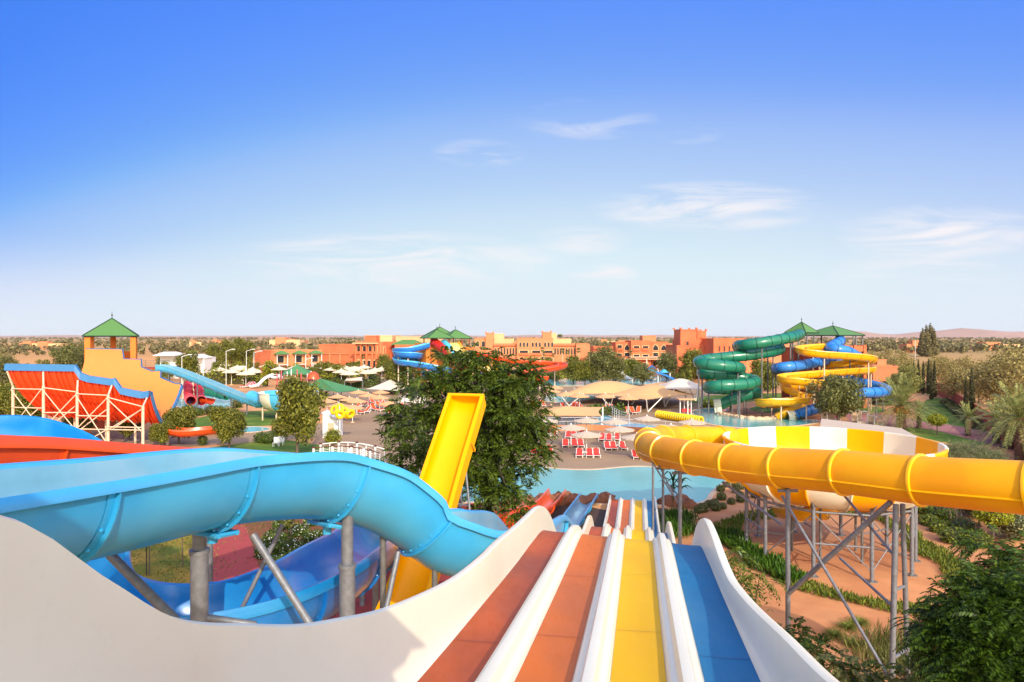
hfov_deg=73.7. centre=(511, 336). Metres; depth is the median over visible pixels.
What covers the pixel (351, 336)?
hills
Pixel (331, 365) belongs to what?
garden tree
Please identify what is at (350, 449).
footbridge
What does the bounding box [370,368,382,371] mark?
parasol
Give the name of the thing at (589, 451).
sun lounger
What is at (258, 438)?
garden bush
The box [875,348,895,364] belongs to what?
dry tree
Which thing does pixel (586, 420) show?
parasol
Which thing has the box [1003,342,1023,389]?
dry tree
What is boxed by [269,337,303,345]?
farm house
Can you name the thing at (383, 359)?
park tree
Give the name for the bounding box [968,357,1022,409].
dry tree
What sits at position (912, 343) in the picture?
farm house
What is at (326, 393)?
hedge
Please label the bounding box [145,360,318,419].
funnel slide
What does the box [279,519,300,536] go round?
sapling
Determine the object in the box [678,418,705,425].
parasol
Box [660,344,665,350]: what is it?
window
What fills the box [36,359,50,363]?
garden tree
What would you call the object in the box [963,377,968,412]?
cypress
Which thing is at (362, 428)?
pool terrace
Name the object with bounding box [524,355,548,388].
park tree
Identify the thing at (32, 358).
ground
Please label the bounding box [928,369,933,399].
cypress
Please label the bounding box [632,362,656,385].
park tree
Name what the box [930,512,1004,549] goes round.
plum path
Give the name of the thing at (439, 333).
slide tower
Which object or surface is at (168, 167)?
sky
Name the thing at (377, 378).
hedge
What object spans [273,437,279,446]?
garden bench
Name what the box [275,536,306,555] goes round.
flowering shrub
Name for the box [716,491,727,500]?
round shrub
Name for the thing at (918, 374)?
cypress
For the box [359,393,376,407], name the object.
parasol
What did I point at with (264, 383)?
hedge
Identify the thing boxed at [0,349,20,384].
park tree
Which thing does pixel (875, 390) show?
tube slide
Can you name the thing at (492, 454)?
shade tree
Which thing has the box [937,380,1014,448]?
garden wall
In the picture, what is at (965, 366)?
dry tree
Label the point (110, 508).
raft slide
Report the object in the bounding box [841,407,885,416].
back lawn
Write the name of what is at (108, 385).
water slide
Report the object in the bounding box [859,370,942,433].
date palm
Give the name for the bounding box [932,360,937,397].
cypress
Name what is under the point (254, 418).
lawn
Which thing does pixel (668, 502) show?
boulder
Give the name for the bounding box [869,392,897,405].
hedge
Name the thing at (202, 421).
kids lawn
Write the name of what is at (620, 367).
park tree
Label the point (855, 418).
cabana
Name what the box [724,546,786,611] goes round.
willowy shrub
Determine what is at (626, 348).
window
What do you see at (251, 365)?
garden tree
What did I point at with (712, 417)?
slide pool water
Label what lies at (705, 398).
tower back lawn
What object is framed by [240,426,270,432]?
trough water edge
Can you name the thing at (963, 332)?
hills
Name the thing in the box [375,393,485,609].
ramp slide
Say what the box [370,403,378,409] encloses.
sun lounger
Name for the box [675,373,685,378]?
garden tree
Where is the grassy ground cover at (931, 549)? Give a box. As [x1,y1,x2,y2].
[712,506,988,615]
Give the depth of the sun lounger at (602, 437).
80.47 m
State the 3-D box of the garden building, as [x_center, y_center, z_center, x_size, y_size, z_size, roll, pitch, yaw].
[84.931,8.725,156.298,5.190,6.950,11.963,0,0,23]
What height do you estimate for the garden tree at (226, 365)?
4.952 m
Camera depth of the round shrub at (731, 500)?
49.57 m
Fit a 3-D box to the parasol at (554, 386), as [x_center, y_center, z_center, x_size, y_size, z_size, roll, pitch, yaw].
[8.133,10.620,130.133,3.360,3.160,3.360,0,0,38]
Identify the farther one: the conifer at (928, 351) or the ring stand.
the conifer at (928, 351)
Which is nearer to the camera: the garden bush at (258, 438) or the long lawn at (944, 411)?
the garden bush at (258, 438)
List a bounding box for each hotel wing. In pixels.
[255,349,323,374]
[319,344,354,366]
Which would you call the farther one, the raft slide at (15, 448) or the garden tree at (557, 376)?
the garden tree at (557, 376)
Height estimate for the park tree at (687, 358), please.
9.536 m
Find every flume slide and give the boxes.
[477,353,567,397]
[755,343,877,419]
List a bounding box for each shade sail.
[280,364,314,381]
[308,378,370,402]
[344,377,362,388]
[365,380,403,395]
[397,393,426,418]
[527,406,602,424]
[561,381,638,405]
[602,384,695,411]
[659,379,704,406]
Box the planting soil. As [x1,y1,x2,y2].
[246,519,340,566]
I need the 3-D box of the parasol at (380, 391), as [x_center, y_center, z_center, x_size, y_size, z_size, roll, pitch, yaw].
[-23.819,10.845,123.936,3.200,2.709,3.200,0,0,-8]
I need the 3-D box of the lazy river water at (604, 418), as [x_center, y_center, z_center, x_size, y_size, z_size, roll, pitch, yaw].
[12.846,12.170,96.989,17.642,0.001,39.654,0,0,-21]
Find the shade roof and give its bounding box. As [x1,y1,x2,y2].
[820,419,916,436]
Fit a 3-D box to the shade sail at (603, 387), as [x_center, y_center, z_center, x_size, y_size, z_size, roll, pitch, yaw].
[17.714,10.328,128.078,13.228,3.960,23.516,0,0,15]
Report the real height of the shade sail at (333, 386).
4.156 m
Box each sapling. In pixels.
[146,546,149,575]
[182,537,182,567]
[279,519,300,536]
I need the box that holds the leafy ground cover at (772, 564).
[715,525,807,583]
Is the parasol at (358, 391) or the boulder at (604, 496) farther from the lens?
the parasol at (358, 391)
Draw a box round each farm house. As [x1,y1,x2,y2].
[19,341,35,344]
[32,341,70,348]
[189,340,201,346]
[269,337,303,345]
[899,340,918,352]
[969,342,1019,349]
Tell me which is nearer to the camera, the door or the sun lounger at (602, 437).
the sun lounger at (602, 437)
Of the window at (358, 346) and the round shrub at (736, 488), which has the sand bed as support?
the round shrub at (736, 488)
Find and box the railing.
[609,403,629,423]
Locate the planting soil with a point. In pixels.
(257, 530)
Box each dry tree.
[868,350,881,357]
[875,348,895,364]
[886,355,905,371]
[888,350,913,365]
[900,357,926,375]
[920,354,943,366]
[920,358,940,376]
[930,366,966,400]
[931,355,959,383]
[932,357,961,382]
[950,355,980,379]
[952,361,999,403]
[965,359,987,401]
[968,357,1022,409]
[977,347,1023,406]
[985,346,1023,405]
[986,345,1019,362]
[991,365,1023,402]
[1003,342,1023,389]
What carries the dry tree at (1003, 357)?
on the sandy grounds at (272, 383)
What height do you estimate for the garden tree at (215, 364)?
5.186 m
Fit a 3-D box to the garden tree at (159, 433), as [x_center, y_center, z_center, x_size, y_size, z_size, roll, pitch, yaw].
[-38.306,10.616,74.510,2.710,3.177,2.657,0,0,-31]
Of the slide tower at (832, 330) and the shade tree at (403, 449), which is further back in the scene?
the slide tower at (832, 330)
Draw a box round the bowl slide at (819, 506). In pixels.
[722,426,948,582]
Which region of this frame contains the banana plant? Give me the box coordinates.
[660,471,691,500]
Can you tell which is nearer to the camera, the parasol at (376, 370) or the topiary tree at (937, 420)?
the topiary tree at (937, 420)
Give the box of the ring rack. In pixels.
[676,398,695,414]
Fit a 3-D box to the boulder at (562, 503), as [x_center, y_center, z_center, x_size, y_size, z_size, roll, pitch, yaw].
[3.081,11.836,49.612,1.612,0.728,1.318,0,0,30]
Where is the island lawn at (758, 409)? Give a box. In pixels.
[750,406,783,412]
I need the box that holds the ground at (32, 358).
[0,338,1023,377]
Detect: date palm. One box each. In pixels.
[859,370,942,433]
[906,399,932,427]
[949,401,984,435]
[965,381,1023,460]
[965,398,1006,443]
[978,397,1020,448]
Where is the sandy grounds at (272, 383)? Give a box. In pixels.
[1,367,1023,549]
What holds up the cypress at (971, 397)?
on the long lawn at (944, 411)
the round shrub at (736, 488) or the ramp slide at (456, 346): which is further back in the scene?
the ramp slide at (456, 346)
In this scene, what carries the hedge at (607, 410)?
on the pool terrace at (362, 428)
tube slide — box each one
[392,342,452,391]
[430,339,466,377]
[441,339,476,377]
[633,425,1023,677]
[692,329,805,417]
[770,336,892,419]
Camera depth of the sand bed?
35.46 m
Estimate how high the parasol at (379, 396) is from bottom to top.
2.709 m
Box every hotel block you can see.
[352,335,442,368]
[475,331,589,365]
[590,336,671,369]
[666,328,788,377]
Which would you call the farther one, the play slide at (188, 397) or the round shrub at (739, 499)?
the play slide at (188, 397)
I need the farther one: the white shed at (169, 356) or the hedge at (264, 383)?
the white shed at (169, 356)
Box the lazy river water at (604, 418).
[552,416,656,426]
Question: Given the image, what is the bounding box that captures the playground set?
[249,369,319,386]
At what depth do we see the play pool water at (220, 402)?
124.44 m
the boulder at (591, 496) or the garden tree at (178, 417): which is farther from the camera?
the garden tree at (178, 417)
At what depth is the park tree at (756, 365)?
141.05 m
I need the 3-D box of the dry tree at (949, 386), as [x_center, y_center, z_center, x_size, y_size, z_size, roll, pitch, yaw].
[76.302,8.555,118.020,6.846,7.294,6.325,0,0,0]
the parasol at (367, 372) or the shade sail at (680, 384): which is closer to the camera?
the shade sail at (680, 384)
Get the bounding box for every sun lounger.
[358,406,370,413]
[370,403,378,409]
[562,439,568,447]
[571,439,577,447]
[576,448,582,457]
[577,439,584,447]
[586,448,593,457]
[593,448,600,457]
[598,433,604,440]
[604,441,610,449]
[606,433,611,440]
[609,441,617,449]
[614,433,620,440]
[618,441,627,449]
[629,406,636,414]
[631,449,637,458]
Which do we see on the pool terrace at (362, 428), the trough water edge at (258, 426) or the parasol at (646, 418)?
the parasol at (646, 418)
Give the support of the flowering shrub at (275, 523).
on the planting soil
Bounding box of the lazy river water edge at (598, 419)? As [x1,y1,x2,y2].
[550,406,656,425]
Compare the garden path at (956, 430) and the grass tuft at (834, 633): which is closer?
the grass tuft at (834, 633)
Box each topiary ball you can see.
[196,435,208,445]
[323,428,341,444]
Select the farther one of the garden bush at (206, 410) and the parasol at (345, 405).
the garden bush at (206, 410)
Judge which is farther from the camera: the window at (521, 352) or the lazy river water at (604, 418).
the window at (521, 352)
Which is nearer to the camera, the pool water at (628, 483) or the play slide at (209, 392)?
the pool water at (628, 483)
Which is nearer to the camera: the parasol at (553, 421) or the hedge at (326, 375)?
the parasol at (553, 421)
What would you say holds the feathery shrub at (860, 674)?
on the sand bed
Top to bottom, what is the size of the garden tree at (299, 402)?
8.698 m
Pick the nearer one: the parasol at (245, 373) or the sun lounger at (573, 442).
the sun lounger at (573, 442)
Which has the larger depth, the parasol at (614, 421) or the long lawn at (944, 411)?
the long lawn at (944, 411)
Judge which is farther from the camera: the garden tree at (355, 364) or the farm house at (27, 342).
the farm house at (27, 342)
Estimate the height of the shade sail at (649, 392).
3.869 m
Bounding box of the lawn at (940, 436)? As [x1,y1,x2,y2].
[904,428,985,444]
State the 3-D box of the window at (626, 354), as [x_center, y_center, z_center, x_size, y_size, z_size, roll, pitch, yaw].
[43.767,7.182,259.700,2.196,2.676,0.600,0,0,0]
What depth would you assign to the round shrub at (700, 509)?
47.11 m
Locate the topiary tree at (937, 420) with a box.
[926,413,948,434]
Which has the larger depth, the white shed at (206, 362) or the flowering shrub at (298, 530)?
the white shed at (206, 362)
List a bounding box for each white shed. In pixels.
[153,352,190,377]
[194,354,215,372]
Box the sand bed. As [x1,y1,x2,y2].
[675,489,1019,681]
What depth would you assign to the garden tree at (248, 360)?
251.87 m
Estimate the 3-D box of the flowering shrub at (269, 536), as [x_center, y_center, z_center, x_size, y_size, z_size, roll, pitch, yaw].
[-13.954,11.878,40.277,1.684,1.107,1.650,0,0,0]
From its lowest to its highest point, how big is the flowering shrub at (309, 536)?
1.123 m
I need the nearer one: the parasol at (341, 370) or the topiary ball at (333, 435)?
the topiary ball at (333, 435)
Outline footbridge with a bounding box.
[312,441,384,461]
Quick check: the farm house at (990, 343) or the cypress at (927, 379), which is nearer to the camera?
the cypress at (927, 379)
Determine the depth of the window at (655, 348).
259.95 m
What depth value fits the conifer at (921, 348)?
419.33 m
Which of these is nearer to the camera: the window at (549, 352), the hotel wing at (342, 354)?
the hotel wing at (342, 354)
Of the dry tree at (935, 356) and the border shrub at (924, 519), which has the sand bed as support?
the border shrub at (924, 519)
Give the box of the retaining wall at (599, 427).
[551,417,703,432]
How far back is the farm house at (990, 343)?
619.00 m
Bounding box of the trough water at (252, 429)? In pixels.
[244,427,268,431]
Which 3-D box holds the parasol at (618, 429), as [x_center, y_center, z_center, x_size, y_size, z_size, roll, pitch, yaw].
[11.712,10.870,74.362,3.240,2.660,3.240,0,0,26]
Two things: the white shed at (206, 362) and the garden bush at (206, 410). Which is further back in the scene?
the white shed at (206, 362)
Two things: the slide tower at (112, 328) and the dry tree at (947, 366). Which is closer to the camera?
the slide tower at (112, 328)
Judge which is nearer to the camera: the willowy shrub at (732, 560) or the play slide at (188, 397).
the willowy shrub at (732, 560)
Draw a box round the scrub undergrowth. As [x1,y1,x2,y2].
[654,504,702,537]
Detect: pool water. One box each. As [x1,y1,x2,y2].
[177,396,232,408]
[414,466,724,503]
[544,376,671,385]
[545,394,595,401]
[693,408,818,427]
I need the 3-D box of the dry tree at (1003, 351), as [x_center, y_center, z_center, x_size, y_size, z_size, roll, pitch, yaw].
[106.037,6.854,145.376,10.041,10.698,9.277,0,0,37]
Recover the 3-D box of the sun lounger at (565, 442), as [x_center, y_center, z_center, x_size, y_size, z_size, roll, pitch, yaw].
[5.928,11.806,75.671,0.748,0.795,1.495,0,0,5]
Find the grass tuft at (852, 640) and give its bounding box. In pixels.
[837,633,868,649]
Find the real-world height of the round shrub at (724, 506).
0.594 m
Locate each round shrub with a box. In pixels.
[692,505,703,513]
[698,502,709,511]
[705,499,712,507]
[709,502,721,510]
[716,484,725,491]
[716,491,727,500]
[720,502,726,509]
[727,497,735,504]
[731,486,739,493]
[736,495,744,502]
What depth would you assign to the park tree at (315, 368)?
185.47 m
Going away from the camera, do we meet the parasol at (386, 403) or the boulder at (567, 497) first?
the boulder at (567, 497)
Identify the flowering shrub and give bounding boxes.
[253,541,278,558]
[261,528,288,544]
[265,551,286,565]
[270,520,293,530]
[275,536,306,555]
[287,523,310,537]
[287,545,301,553]
[301,527,322,543]
[302,519,316,525]
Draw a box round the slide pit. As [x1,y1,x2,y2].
[551,505,666,530]
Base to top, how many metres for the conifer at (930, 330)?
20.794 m
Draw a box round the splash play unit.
[656,369,674,382]
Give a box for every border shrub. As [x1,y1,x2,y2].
[906,505,928,514]
[918,512,938,526]
[926,506,962,520]
[927,519,950,532]
[936,526,967,544]
[946,515,981,531]
[963,528,995,548]
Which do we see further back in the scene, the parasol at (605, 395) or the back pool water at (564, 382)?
the back pool water at (564, 382)
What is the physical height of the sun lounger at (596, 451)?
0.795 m
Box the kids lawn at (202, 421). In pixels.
[194,416,215,426]
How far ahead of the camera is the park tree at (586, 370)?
172.32 m
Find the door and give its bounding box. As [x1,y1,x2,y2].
[328,423,333,430]
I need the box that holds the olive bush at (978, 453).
[942,439,1010,459]
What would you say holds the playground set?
on the sandy grounds at (272, 383)
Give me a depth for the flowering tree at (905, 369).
129.23 m
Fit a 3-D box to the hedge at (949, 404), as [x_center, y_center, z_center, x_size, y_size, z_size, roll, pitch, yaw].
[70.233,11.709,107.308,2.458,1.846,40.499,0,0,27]
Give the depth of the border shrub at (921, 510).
46.75 m
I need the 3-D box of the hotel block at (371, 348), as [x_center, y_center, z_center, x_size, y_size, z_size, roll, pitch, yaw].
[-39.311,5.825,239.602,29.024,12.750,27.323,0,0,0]
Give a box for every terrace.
[91,422,347,446]
[311,377,819,484]
[845,413,916,426]
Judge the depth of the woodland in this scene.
791.12 m
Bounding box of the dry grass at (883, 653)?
[832,617,931,677]
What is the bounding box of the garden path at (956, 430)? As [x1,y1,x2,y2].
[907,421,1013,450]
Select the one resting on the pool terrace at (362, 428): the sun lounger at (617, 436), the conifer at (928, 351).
the sun lounger at (617, 436)
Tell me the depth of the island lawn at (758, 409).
114.33 m
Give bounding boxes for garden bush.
[195,407,204,415]
[204,404,217,414]
[232,401,243,407]
[252,431,266,442]
[261,431,277,443]
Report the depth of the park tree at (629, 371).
185.21 m
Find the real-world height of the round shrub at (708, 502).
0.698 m
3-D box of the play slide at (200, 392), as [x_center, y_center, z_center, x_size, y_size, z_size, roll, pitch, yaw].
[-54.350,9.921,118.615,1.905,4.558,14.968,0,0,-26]
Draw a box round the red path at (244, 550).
[213,524,258,581]
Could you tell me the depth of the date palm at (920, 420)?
91.12 m
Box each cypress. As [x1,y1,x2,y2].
[916,359,920,392]
[920,361,925,393]
[925,358,930,394]
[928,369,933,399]
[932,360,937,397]
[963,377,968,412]
[967,370,975,414]
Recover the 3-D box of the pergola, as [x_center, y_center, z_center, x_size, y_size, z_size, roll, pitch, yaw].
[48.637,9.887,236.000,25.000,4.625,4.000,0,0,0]
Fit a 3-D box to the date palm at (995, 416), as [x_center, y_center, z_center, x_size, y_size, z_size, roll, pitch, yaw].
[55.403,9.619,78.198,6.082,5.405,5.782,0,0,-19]
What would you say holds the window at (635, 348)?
in the hotel block at (646, 347)
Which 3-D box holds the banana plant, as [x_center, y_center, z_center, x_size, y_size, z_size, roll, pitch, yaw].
[11.615,10.855,48.345,2.447,2.714,0.836,0,0,0]
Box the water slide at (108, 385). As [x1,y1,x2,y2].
[4,348,216,444]
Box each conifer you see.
[917,328,925,356]
[923,331,932,356]
[924,324,927,355]
[925,323,934,356]
[931,329,939,355]
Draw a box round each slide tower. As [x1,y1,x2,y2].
[82,314,138,433]
[415,325,473,390]
[781,317,866,408]
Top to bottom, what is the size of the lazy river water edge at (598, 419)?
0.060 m
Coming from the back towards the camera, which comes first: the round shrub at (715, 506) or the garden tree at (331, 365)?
the garden tree at (331, 365)
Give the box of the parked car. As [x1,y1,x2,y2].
[268,374,282,378]
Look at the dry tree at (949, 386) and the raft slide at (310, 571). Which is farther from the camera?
the dry tree at (949, 386)
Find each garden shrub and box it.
[958,509,973,516]
[971,510,1016,537]
[987,514,1023,541]
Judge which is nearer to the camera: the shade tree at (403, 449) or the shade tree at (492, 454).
the shade tree at (492, 454)
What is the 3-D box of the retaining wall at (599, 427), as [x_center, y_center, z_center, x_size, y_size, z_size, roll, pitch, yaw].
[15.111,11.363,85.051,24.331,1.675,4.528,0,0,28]
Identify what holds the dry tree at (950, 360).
on the sandy grounds at (272, 383)
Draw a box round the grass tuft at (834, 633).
[817,626,847,643]
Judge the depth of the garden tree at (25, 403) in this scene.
84.14 m
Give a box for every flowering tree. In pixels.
[886,372,900,396]
[887,363,924,400]
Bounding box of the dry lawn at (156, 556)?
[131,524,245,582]
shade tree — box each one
[372,369,433,477]
[387,342,564,527]
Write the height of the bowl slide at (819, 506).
6.450 m
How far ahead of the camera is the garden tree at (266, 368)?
202.27 m
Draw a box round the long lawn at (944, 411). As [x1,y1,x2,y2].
[921,398,986,430]
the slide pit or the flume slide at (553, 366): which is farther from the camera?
the flume slide at (553, 366)
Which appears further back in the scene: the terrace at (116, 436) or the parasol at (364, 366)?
the parasol at (364, 366)
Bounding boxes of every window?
[278,355,284,362]
[296,355,302,362]
[311,354,318,361]
[356,345,359,353]
[362,345,365,353]
[367,345,371,353]
[519,350,528,354]
[531,350,540,354]
[543,350,553,354]
[624,344,629,350]
[624,352,629,357]
[633,346,639,350]
[642,346,648,350]
[653,344,658,350]
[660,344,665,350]
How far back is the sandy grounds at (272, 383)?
116.01 m
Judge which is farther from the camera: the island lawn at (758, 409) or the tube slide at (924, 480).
the island lawn at (758, 409)
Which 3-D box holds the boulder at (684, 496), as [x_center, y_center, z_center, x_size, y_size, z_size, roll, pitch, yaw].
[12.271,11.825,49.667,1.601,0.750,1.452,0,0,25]
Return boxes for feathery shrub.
[778,616,848,679]
[792,636,892,681]
[813,648,922,681]
[826,657,934,681]
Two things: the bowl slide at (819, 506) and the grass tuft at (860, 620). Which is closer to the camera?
the grass tuft at (860, 620)
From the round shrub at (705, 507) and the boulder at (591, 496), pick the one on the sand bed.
the round shrub at (705, 507)
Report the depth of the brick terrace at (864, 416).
100.49 m
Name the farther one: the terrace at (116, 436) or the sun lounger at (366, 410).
the sun lounger at (366, 410)
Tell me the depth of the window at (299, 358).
218.74 m
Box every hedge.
[199,367,260,383]
[243,375,268,386]
[318,390,333,400]
[319,370,366,380]
[324,377,375,387]
[363,374,384,384]
[587,402,626,415]
[703,399,713,407]
[785,414,803,419]
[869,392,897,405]
[939,397,984,428]
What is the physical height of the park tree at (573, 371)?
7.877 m
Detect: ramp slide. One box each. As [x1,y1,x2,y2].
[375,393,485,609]
[445,341,496,370]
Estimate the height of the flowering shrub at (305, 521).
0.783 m
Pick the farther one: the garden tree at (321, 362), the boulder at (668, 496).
the garden tree at (321, 362)
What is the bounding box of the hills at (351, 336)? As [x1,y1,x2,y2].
[0,335,764,337]
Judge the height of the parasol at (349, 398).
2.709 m
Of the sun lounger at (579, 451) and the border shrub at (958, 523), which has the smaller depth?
the border shrub at (958, 523)
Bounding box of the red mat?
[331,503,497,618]
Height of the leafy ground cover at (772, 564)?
0.714 m
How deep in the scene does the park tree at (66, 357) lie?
188.53 m
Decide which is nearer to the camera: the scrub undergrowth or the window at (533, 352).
the scrub undergrowth
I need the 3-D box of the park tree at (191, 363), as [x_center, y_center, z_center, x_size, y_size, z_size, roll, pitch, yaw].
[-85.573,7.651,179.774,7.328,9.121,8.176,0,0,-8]
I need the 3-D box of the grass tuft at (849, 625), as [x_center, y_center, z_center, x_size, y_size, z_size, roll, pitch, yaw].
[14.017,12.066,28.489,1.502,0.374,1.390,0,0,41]
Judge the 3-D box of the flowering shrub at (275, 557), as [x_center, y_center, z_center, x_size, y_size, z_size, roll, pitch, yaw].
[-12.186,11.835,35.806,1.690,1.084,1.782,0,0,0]
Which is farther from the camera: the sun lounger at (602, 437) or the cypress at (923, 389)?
the cypress at (923, 389)
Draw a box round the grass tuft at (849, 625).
[832,619,860,633]
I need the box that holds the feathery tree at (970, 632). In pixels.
[888,523,1023,681]
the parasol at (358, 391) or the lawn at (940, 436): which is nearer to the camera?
the lawn at (940, 436)
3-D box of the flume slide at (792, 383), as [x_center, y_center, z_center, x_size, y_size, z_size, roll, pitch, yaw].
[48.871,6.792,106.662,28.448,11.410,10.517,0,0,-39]
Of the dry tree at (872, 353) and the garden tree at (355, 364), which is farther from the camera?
the dry tree at (872, 353)
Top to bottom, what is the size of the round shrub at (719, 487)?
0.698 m
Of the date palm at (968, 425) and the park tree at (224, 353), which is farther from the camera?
the park tree at (224, 353)
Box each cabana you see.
[821,410,840,420]
[851,410,867,423]
[868,415,881,425]
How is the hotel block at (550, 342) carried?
on the ground at (32, 358)
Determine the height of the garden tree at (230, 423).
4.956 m
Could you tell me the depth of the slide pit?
46.80 m
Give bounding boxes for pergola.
[616,358,658,367]
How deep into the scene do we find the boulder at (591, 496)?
49.97 m
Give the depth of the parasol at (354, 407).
96.42 m
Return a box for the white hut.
[321,410,342,437]
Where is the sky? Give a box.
[0,0,1023,335]
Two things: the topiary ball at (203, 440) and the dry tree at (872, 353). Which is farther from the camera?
the dry tree at (872, 353)
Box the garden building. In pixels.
[869,359,897,383]
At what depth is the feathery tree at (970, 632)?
13.67 m
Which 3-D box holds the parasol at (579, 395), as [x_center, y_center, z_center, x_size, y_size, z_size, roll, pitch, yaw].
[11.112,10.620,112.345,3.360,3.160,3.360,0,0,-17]
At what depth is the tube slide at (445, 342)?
146.41 m
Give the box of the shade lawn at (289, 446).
[210,440,343,452]
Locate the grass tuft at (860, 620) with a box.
[844,615,871,628]
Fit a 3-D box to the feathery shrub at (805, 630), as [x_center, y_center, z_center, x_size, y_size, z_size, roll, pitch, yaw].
[7.866,10.055,19.254,2.936,4.310,2.495,0,0,0]
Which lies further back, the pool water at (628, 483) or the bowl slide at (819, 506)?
the pool water at (628, 483)
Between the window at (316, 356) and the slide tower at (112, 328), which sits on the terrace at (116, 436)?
the slide tower at (112, 328)
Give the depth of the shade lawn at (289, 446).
75.12 m
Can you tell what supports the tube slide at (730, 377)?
on the pool terrace at (362, 428)
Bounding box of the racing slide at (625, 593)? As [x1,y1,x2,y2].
[0,495,838,681]
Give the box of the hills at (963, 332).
[754,328,1023,337]
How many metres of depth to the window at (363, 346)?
229.47 m
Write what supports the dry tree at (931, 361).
on the sandy grounds at (272, 383)
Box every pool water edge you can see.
[414,465,726,506]
[692,408,819,427]
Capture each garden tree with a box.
[0,380,19,414]
[0,391,47,416]
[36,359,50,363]
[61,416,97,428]
[114,420,140,440]
[147,419,174,444]
[161,403,198,444]
[162,373,173,378]
[207,405,248,447]
[210,361,221,372]
[221,362,236,371]
[243,358,251,365]
[247,362,261,369]
[261,360,275,376]
[270,364,278,373]
[270,371,327,452]
[317,362,327,373]
[318,360,330,368]
[327,362,342,374]
[345,362,358,370]
[348,360,360,366]
[549,369,565,380]
[552,371,560,380]
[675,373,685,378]
[681,369,692,380]
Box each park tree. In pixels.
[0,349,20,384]
[48,337,83,370]
[70,342,83,368]
[173,349,200,380]
[203,343,221,360]
[216,339,239,363]
[232,336,257,363]
[308,363,321,377]
[334,368,346,380]
[375,353,391,376]
[382,360,397,379]
[389,357,416,391]
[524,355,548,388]
[560,354,584,384]
[580,359,597,384]
[585,369,600,382]
[586,339,616,380]
[605,348,628,381]
[626,358,643,380]
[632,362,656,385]
[656,349,679,380]
[678,347,701,381]
[748,359,777,391]
[763,359,779,388]
[804,372,867,420]
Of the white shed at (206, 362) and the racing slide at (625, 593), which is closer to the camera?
the racing slide at (625, 593)
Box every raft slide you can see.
[0,415,398,623]
[0,434,565,605]
[0,448,597,623]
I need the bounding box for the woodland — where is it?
[0,336,1023,355]
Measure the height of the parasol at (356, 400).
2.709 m
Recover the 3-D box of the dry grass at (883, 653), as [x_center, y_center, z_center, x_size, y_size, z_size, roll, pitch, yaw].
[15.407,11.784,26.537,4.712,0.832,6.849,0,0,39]
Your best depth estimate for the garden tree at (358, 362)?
202.72 m
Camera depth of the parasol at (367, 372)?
168.51 m
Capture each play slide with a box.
[182,380,195,404]
[193,383,206,404]
[194,397,214,407]
[204,388,228,399]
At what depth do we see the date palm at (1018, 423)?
65.98 m
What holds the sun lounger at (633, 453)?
on the pool terrace at (362, 428)
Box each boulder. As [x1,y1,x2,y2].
[553,495,564,505]
[564,493,575,504]
[569,496,587,505]
[587,492,599,502]
[598,491,615,502]
[659,494,671,504]
[664,496,677,506]
[675,494,689,499]
[677,498,697,508]
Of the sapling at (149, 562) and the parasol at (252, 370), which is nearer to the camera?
the sapling at (149, 562)
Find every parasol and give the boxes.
[222,368,240,384]
[236,371,255,387]
[248,368,261,375]
[271,366,287,378]
[323,398,336,402]
[328,393,346,402]
[328,402,349,413]
[332,368,346,379]
[339,396,355,404]
[340,370,358,377]
[346,398,366,414]
[347,369,367,379]
[347,404,363,422]
[350,389,366,398]
[357,364,371,369]
[359,370,376,374]
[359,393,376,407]
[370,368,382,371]
[370,394,388,408]
[372,389,389,394]
[377,401,396,412]
[534,418,557,437]
[552,384,562,400]
[556,423,585,446]
[557,391,573,396]
[569,392,589,406]
[571,429,601,454]
[573,416,599,428]
[595,392,614,404]
[601,417,627,439]
[605,424,634,448]
[618,394,638,413]
[620,432,639,458]
[634,415,659,426]
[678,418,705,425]
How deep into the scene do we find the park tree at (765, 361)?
151.27 m
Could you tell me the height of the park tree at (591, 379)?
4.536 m
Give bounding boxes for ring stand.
[330,403,354,430]
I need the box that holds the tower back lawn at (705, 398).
[688,393,780,403]
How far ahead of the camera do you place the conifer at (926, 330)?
424.50 m
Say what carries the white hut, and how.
on the pool terrace at (362, 428)
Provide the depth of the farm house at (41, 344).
699.11 m
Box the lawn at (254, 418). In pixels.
[244,411,319,425]
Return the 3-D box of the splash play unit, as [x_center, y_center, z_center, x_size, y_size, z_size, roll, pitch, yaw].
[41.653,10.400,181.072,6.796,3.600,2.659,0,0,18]
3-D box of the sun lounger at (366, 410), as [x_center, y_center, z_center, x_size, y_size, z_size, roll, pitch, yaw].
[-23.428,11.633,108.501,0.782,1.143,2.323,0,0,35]
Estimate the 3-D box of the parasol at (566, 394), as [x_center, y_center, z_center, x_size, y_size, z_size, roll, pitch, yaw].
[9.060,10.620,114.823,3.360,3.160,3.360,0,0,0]

